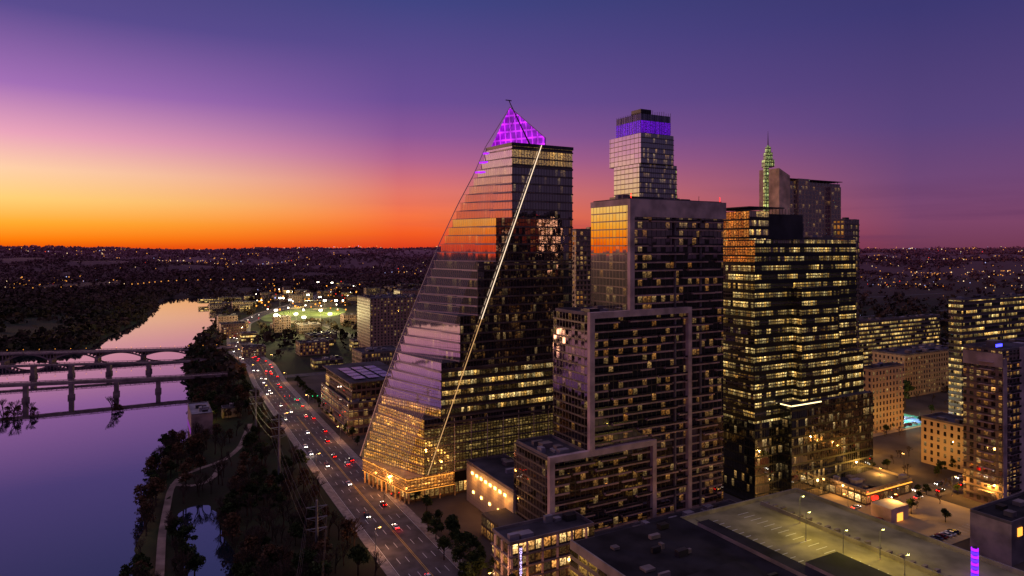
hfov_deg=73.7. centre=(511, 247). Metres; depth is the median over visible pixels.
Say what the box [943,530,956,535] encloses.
parked car
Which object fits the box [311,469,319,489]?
bare tree
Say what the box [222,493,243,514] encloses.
live oak tree
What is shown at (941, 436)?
masonry civic building
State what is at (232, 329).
building
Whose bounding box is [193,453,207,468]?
live oak tree
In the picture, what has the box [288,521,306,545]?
live oak tree
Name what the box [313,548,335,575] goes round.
bare tree
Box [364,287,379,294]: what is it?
building
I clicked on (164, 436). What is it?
live oak tree
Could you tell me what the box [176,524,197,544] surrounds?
live oak tree
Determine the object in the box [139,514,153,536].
bare tree
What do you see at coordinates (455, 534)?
live oak tree
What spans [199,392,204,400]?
live oak tree
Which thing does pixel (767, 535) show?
parking garage
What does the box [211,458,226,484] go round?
bare tree
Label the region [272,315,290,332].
building
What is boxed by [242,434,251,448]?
live oak tree
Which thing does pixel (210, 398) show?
live oak tree
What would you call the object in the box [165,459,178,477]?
live oak tree
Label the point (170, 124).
sky
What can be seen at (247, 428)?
bare tree
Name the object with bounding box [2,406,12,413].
live oak tree
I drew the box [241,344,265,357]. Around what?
building
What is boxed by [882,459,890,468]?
live oak tree
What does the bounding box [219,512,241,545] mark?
live oak tree
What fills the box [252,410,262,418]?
live oak tree
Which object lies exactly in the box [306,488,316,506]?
bare tree
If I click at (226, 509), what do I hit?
live oak tree
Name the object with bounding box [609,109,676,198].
stacked glass tower
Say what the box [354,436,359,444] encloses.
live oak tree
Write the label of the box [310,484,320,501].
live oak tree
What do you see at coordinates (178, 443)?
live oak tree
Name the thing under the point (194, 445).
live oak tree
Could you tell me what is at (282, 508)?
bare tree
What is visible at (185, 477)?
live oak tree
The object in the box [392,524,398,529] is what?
car
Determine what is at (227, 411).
live oak tree
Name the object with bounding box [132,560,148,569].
live oak tree
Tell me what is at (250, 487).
live oak tree
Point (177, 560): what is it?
bare tree
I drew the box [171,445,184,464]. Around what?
live oak tree
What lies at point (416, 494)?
live oak tree
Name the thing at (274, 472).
live oak tree
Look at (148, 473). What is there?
live oak tree
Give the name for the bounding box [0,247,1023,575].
ground
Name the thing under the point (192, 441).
live oak tree
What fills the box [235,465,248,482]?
live oak tree
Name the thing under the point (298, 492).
power lines
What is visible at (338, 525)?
bare tree
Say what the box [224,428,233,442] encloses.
live oak tree
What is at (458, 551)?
live oak tree
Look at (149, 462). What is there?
live oak tree
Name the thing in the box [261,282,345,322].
floodlit sports field
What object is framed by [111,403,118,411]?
live oak tree
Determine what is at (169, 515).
bare tree
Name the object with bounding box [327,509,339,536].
bare tree
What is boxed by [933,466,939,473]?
live oak tree
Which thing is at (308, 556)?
live oak tree
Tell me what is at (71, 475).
river water
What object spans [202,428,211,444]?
live oak tree
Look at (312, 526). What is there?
live oak tree
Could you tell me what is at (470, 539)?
live oak tree
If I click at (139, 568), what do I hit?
bare tree
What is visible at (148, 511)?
bare tree
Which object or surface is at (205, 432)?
bare tree
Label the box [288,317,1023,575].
city ground
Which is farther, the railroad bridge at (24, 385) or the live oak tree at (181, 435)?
the railroad bridge at (24, 385)
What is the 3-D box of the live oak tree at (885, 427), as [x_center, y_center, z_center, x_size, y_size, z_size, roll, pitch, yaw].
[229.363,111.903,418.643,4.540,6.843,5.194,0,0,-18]
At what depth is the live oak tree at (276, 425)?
405.37 m
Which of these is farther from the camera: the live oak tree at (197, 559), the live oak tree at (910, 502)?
the live oak tree at (910, 502)
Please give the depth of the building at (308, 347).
728.92 m
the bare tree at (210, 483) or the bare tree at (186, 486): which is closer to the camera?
the bare tree at (186, 486)
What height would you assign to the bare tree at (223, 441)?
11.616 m
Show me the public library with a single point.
(350, 392)
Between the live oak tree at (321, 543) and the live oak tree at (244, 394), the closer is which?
the live oak tree at (321, 543)
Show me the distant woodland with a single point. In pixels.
(19, 297)
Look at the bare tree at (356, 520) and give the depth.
265.21 m
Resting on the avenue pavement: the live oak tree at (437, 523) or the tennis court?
the live oak tree at (437, 523)
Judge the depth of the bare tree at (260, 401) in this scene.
473.72 m
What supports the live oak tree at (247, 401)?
on the ground at (288, 361)
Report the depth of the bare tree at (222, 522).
279.06 m
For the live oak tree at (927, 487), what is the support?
on the city ground at (468, 513)
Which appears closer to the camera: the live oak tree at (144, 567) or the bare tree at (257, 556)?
the live oak tree at (144, 567)
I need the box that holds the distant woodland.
[0,245,1023,391]
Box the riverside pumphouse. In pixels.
[188,401,212,436]
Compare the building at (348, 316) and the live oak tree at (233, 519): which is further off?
the building at (348, 316)
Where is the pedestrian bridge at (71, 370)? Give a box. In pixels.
[0,358,215,377]
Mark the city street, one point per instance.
(948, 487)
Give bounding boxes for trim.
[491,499,736,575]
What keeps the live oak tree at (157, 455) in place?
on the ground at (288, 361)
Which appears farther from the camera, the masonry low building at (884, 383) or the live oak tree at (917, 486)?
the masonry low building at (884, 383)
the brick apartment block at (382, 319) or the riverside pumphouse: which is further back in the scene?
the brick apartment block at (382, 319)
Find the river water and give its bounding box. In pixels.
[0,297,236,575]
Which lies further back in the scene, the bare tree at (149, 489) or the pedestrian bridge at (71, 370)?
the pedestrian bridge at (71, 370)
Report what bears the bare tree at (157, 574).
on the ground at (288, 361)
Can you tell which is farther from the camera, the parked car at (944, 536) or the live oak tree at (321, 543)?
the parked car at (944, 536)
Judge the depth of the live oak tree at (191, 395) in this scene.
513.74 m
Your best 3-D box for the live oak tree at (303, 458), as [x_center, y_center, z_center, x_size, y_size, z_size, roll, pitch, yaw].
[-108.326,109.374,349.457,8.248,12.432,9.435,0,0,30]
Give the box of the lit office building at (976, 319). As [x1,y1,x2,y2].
[948,293,1023,415]
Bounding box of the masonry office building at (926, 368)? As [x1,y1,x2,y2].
[872,343,948,396]
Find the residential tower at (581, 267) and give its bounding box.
[572,227,590,306]
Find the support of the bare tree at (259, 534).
on the ground at (288, 361)
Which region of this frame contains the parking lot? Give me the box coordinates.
[820,425,969,544]
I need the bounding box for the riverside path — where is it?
[155,424,251,575]
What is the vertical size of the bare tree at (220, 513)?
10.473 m
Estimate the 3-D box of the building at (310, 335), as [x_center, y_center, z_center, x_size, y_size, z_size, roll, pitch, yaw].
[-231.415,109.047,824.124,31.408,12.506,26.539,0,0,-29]
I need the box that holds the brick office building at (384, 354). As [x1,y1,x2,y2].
[352,345,400,367]
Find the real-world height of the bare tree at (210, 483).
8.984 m
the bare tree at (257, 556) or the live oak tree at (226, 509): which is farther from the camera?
the live oak tree at (226, 509)
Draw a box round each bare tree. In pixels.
[0,398,7,412]
[9,399,20,417]
[25,402,34,415]
[105,396,114,411]
[125,563,148,575]
[132,527,140,541]
[133,538,145,550]
[138,505,154,531]
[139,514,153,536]
[142,481,157,498]
[144,571,160,575]
[146,497,158,521]
[162,439,173,456]
[165,516,178,545]
[166,508,174,524]
[170,550,192,575]
[172,548,189,570]
[175,569,187,575]
[177,483,190,503]
[190,423,202,432]
[191,473,204,492]
[194,478,203,496]
[200,428,211,448]
[202,473,208,490]
[206,476,215,493]
[209,433,222,453]
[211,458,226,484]
[213,463,222,485]
[216,437,226,456]
[216,510,225,528]
[216,515,226,537]
[226,451,231,465]
[237,545,257,564]
[242,424,249,432]
[245,526,265,545]
[248,525,268,552]
[253,549,264,568]
[257,395,264,406]
[261,445,273,464]
[275,502,292,525]
[288,479,302,498]
[289,444,298,459]
[297,506,315,537]
[304,534,321,547]
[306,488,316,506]
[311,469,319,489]
[311,477,324,496]
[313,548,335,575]
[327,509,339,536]
[330,515,345,539]
[330,547,344,572]
[336,541,351,565]
[347,516,359,542]
[351,518,364,545]
[370,550,385,575]
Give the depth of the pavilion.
461.91 m
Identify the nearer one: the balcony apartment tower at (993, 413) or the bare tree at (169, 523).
the bare tree at (169, 523)
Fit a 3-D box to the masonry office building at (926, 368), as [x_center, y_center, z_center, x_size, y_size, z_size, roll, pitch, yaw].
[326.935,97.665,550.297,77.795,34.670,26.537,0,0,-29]
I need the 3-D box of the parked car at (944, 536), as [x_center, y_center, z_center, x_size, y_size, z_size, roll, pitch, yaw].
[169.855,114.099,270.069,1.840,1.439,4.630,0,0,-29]
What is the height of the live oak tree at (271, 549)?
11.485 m
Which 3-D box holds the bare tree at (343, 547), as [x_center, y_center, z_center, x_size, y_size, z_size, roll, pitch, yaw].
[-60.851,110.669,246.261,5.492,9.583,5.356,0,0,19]
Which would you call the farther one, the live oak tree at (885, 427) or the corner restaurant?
the live oak tree at (885, 427)
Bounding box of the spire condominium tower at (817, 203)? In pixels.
[759,143,841,236]
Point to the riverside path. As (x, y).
(160, 554)
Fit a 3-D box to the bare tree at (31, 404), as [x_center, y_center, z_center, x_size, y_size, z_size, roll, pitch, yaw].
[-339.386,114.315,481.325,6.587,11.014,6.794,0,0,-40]
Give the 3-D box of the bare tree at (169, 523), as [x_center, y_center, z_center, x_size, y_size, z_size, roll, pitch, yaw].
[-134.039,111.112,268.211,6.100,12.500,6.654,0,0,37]
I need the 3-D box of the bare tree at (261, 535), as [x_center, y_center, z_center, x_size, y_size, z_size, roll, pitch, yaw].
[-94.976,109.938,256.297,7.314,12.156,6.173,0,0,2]
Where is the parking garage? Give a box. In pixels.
[570,488,1023,575]
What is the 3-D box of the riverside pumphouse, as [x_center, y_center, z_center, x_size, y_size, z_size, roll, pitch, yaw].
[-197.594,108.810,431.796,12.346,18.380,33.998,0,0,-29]
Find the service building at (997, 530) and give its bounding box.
[970,491,1023,566]
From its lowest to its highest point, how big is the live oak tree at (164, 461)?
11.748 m
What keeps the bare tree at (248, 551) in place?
on the ground at (288, 361)
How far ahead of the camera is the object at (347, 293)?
1601.06 m
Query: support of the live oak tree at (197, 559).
on the ground at (288, 361)
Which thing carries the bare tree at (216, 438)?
on the ground at (288, 361)
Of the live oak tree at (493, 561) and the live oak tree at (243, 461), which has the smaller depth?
the live oak tree at (493, 561)
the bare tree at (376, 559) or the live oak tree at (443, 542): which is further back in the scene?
the live oak tree at (443, 542)
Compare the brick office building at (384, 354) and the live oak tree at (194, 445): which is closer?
the live oak tree at (194, 445)
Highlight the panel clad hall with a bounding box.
[467,454,515,512]
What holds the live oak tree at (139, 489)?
on the ground at (288, 361)
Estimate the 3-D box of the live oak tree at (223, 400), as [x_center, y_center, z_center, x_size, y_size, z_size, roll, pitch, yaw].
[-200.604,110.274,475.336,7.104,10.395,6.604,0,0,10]
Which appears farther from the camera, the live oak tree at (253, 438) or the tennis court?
the tennis court
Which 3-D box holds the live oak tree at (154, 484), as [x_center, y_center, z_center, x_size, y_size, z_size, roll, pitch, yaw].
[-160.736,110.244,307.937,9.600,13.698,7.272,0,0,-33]
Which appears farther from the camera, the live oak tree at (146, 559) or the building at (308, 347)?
the building at (308, 347)
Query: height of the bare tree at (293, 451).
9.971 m
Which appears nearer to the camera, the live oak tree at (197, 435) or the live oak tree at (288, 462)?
the live oak tree at (288, 462)
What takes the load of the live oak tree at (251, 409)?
on the ground at (288, 361)
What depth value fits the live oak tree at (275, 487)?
303.43 m
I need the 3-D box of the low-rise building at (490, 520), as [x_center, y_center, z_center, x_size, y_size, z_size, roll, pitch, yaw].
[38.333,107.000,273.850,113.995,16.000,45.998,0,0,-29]
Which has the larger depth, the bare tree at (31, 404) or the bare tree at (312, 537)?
the bare tree at (31, 404)
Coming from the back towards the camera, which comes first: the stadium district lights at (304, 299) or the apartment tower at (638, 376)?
the stadium district lights at (304, 299)
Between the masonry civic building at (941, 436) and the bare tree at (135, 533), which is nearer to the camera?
the bare tree at (135, 533)
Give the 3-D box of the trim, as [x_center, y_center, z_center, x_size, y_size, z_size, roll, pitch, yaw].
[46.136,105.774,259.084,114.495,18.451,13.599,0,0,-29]
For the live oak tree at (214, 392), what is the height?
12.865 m
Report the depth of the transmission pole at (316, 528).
249.02 m
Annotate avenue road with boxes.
[229,295,461,575]
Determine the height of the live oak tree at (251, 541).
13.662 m
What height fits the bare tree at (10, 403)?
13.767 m
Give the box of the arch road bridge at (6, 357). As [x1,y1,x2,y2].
[0,345,234,364]
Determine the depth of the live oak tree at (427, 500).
295.20 m
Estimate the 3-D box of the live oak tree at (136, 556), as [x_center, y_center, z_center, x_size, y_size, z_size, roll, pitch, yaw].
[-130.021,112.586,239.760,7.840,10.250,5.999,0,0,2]
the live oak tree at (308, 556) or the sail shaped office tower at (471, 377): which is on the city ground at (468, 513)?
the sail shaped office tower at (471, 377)
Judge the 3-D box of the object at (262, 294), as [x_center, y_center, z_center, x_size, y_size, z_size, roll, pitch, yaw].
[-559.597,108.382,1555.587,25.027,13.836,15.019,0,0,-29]
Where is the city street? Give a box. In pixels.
[267,293,962,501]
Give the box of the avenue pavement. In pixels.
[226,294,472,575]
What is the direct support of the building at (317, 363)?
on the city ground at (468, 513)
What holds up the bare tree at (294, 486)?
on the ground at (288, 361)
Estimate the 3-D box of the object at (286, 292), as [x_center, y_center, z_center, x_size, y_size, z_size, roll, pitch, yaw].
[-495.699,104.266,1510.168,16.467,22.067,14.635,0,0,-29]
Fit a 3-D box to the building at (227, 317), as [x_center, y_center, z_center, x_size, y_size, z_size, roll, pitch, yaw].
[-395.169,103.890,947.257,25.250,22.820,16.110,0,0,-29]
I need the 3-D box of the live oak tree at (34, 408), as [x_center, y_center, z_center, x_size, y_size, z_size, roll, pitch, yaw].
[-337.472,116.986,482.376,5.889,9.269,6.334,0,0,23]
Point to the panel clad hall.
(490, 483)
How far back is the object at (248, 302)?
1290.00 m
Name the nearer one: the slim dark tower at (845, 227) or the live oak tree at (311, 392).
the slim dark tower at (845, 227)
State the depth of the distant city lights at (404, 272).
3003.69 m
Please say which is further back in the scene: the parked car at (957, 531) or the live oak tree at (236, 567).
the parked car at (957, 531)
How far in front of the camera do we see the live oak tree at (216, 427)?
405.36 m
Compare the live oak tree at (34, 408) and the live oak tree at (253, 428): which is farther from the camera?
the live oak tree at (34, 408)
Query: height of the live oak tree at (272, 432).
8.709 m
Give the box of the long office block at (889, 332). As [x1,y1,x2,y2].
[859,314,939,365]
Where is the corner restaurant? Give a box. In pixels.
[830,466,911,505]
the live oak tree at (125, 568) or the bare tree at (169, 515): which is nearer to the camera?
the live oak tree at (125, 568)
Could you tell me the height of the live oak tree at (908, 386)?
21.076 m
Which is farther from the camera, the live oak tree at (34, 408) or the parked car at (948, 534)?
the live oak tree at (34, 408)
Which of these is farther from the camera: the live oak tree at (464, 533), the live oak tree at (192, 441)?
the live oak tree at (192, 441)
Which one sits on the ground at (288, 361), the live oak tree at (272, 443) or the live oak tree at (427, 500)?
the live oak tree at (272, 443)
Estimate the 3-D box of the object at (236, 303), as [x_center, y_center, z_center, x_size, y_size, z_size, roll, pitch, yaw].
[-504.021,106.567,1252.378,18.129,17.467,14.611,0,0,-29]
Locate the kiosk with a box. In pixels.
[871,498,907,522]
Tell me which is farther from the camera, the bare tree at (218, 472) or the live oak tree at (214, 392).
the live oak tree at (214, 392)
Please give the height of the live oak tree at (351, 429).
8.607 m
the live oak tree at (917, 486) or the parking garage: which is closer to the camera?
the parking garage
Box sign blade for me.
[518,545,522,575]
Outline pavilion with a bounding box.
[221,403,241,417]
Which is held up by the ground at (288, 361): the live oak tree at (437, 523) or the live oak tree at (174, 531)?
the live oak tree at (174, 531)
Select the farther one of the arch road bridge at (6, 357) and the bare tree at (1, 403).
the arch road bridge at (6, 357)
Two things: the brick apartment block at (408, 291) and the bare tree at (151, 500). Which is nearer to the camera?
the bare tree at (151, 500)
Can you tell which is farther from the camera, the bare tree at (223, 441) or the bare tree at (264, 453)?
the bare tree at (223, 441)
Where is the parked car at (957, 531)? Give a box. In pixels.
[947,529,960,534]
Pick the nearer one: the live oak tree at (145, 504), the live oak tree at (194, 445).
the live oak tree at (145, 504)
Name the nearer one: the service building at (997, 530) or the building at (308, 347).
the service building at (997, 530)
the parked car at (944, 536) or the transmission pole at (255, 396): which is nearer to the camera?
the parked car at (944, 536)
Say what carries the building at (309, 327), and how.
on the ground at (288, 361)
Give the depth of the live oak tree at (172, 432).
387.96 m
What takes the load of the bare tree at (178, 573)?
on the ground at (288, 361)
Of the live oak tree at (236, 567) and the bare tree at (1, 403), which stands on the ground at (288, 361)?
the live oak tree at (236, 567)
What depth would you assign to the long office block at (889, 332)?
670.86 m
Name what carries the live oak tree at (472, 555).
on the city ground at (468, 513)
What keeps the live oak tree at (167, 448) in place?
on the ground at (288, 361)
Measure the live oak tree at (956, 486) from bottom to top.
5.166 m
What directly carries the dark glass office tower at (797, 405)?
on the city ground at (468, 513)
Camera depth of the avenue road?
319.96 m
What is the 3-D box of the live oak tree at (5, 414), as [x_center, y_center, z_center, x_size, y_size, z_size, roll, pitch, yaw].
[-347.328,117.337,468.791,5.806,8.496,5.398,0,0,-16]
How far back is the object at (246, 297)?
1480.95 m
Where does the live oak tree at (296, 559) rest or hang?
on the ground at (288, 361)
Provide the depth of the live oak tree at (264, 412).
448.24 m
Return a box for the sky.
[0,0,1023,249]
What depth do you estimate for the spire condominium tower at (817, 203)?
483.96 m
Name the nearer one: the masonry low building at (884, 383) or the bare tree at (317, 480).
the bare tree at (317, 480)
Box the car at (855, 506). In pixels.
[851,505,860,508]
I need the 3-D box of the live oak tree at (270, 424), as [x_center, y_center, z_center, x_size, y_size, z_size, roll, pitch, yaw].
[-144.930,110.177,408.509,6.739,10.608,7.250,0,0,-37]
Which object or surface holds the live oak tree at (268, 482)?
on the ground at (288, 361)
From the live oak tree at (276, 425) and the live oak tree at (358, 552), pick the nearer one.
the live oak tree at (358, 552)
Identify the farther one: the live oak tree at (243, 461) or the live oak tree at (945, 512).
the live oak tree at (243, 461)
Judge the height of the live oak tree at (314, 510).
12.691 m
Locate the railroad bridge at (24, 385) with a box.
[0,372,227,401]
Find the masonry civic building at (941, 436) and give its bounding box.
[921,412,962,472]
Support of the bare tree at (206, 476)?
on the ground at (288, 361)
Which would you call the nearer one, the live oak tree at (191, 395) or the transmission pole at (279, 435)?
the transmission pole at (279, 435)
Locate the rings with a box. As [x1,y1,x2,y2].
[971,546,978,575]
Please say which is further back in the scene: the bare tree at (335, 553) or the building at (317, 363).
the building at (317, 363)
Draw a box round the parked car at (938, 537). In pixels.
[930,535,943,540]
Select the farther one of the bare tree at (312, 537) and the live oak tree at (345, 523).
the live oak tree at (345, 523)
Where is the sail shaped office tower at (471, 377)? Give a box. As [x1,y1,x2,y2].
[360,100,572,503]
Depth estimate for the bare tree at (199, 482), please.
320.17 m
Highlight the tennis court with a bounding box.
[901,411,920,427]
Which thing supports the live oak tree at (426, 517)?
on the avenue pavement
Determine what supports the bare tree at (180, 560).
on the ground at (288, 361)
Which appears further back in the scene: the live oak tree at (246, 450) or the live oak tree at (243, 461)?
the live oak tree at (246, 450)
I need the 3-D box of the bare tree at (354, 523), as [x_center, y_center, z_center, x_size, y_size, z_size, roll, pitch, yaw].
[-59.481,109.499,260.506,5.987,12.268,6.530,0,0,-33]
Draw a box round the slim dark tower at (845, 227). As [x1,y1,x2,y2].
[833,217,859,348]
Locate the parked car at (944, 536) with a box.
[934,533,948,538]
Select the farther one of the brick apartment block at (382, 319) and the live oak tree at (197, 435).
the brick apartment block at (382, 319)
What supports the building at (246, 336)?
on the ground at (288, 361)
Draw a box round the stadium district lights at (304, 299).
[256,281,359,310]
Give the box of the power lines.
[250,392,326,571]
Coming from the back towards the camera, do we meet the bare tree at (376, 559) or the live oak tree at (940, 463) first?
the live oak tree at (940, 463)
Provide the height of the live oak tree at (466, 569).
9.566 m
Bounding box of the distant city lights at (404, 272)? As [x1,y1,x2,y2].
[21,246,1022,315]
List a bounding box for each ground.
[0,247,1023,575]
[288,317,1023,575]
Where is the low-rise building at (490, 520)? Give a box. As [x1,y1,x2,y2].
[481,501,732,575]
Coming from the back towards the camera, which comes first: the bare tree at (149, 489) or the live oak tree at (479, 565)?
the bare tree at (149, 489)
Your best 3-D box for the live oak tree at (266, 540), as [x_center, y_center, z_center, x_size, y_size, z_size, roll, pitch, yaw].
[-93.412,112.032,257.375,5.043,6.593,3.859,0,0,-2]
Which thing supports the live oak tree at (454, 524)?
on the city ground at (468, 513)
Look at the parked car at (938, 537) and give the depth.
267.64 m
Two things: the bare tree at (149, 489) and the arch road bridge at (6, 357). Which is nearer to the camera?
the bare tree at (149, 489)
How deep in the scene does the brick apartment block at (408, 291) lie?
799.12 m
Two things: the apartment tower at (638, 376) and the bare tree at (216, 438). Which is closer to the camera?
the apartment tower at (638, 376)
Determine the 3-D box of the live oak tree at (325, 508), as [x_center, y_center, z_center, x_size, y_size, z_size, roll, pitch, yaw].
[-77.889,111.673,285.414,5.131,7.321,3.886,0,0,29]
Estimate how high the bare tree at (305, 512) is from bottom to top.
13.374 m
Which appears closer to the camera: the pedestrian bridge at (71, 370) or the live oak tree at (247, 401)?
the live oak tree at (247, 401)
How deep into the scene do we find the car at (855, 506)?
299.81 m
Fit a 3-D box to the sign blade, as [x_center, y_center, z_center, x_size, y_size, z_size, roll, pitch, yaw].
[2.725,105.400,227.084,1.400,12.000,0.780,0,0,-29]
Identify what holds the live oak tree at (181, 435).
on the ground at (288, 361)
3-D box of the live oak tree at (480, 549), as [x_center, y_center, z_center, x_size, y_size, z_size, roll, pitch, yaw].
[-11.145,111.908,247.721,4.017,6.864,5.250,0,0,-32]
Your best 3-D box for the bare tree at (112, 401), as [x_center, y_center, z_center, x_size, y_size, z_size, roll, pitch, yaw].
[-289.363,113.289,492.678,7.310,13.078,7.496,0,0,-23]
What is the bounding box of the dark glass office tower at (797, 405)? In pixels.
[723,206,872,500]
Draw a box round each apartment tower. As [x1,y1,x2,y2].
[514,194,725,531]
[962,337,1023,503]
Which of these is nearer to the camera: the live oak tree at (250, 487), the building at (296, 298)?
the live oak tree at (250, 487)
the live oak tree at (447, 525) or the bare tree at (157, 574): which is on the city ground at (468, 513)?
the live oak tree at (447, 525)
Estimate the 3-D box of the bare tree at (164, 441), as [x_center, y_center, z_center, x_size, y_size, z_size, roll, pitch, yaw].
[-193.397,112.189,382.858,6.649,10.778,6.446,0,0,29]
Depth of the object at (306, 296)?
1399.90 m
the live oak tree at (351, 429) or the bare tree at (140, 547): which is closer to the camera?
the bare tree at (140, 547)
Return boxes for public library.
[320,361,393,436]
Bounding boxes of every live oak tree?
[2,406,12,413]
[2,412,9,419]
[11,405,22,417]
[29,406,38,414]
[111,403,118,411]
[119,564,132,575]
[128,552,153,568]
[129,563,149,575]
[132,556,150,566]
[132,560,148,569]
[133,483,150,504]
[134,501,155,528]
[141,456,157,472]
[142,469,154,481]
[146,477,166,505]
[150,451,161,467]
[158,433,171,444]
[158,457,174,479]
[162,444,171,455]
[164,516,183,541]
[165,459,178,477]
[167,429,177,441]
[171,442,186,464]
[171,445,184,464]
[172,541,196,574]
[175,430,187,444]
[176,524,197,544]
[177,462,195,487]
[185,437,203,460]
[185,550,205,575]
[186,392,194,402]
[190,432,204,439]
[191,438,203,459]
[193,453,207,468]
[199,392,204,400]
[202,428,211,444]
[204,390,216,399]
[205,393,214,401]
[209,402,217,412]
[211,423,223,436]
[218,398,227,407]
[218,502,235,529]
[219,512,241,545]
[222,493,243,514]
[222,522,233,540]
[224,409,231,418]
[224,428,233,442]
[230,562,244,575]
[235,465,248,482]
[237,451,251,466]
[239,391,250,400]
[239,448,250,458]
[239,535,263,561]
[242,383,253,392]
[242,431,258,450]
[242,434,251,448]
[243,482,257,495]
[244,399,250,413]
[247,401,261,419]
[250,425,260,434]
[250,442,270,464]
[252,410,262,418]
[257,543,279,574]
[258,536,270,546]
[262,410,267,421]
[264,422,272,433]
[264,480,271,487]
[265,483,281,502]
[270,429,277,438]
[270,440,277,452]
[271,420,284,440]
[272,469,277,475]
[273,472,286,491]
[280,455,293,473]
[287,551,311,575]
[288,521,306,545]
[294,449,309,471]
[295,547,318,568]
[296,467,313,491]
[299,505,322,535]
[304,559,332,575]
[306,514,326,535]
[308,389,314,399]
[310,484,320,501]
[311,536,334,562]
[321,506,331,521]
[339,518,358,548]
[346,426,355,439]
[346,544,371,575]
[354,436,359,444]
[410,491,420,501]
[421,494,432,511]
[421,511,434,531]
[427,517,444,539]
[434,509,442,517]
[436,535,453,559]
[444,514,460,529]
[444,516,459,531]
[448,528,463,545]
[451,542,468,562]
[457,561,476,575]
[460,531,467,543]
[463,532,481,551]
[465,550,482,569]
[472,557,488,575]
[474,545,486,558]
[487,556,496,572]
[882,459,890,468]
[883,424,890,434]
[904,380,915,407]
[906,498,915,513]
[914,484,921,490]
[922,483,931,494]
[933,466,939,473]
[936,460,946,469]
[941,508,951,521]
[949,459,955,466]
[952,483,961,493]
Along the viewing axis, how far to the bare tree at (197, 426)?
396.75 m
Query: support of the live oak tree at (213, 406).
on the ground at (288, 361)
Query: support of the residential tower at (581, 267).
on the city ground at (468, 513)
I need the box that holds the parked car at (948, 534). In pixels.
[939,532,952,537]
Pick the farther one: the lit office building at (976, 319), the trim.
the lit office building at (976, 319)
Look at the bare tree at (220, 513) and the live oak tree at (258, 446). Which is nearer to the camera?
the bare tree at (220, 513)
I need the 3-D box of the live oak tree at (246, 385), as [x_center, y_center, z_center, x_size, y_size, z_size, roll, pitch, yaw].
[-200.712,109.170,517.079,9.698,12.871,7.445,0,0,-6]
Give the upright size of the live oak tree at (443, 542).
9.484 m
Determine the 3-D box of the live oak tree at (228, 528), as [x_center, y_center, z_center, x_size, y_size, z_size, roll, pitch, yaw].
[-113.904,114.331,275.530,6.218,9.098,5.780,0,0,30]
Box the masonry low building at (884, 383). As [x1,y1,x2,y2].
[864,362,903,433]
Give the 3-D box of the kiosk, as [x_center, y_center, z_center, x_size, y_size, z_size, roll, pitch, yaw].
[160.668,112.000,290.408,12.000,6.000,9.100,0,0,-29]
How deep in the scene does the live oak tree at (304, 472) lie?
320.61 m
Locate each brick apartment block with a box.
[357,293,420,347]
[394,288,423,294]
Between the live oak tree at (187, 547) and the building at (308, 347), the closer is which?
the live oak tree at (187, 547)
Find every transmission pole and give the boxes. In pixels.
[249,386,262,426]
[271,414,286,485]
[306,500,326,561]
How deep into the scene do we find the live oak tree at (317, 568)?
222.93 m
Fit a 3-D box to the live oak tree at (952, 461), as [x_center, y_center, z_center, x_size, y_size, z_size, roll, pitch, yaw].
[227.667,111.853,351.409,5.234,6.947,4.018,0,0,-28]
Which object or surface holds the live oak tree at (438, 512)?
on the city ground at (468, 513)

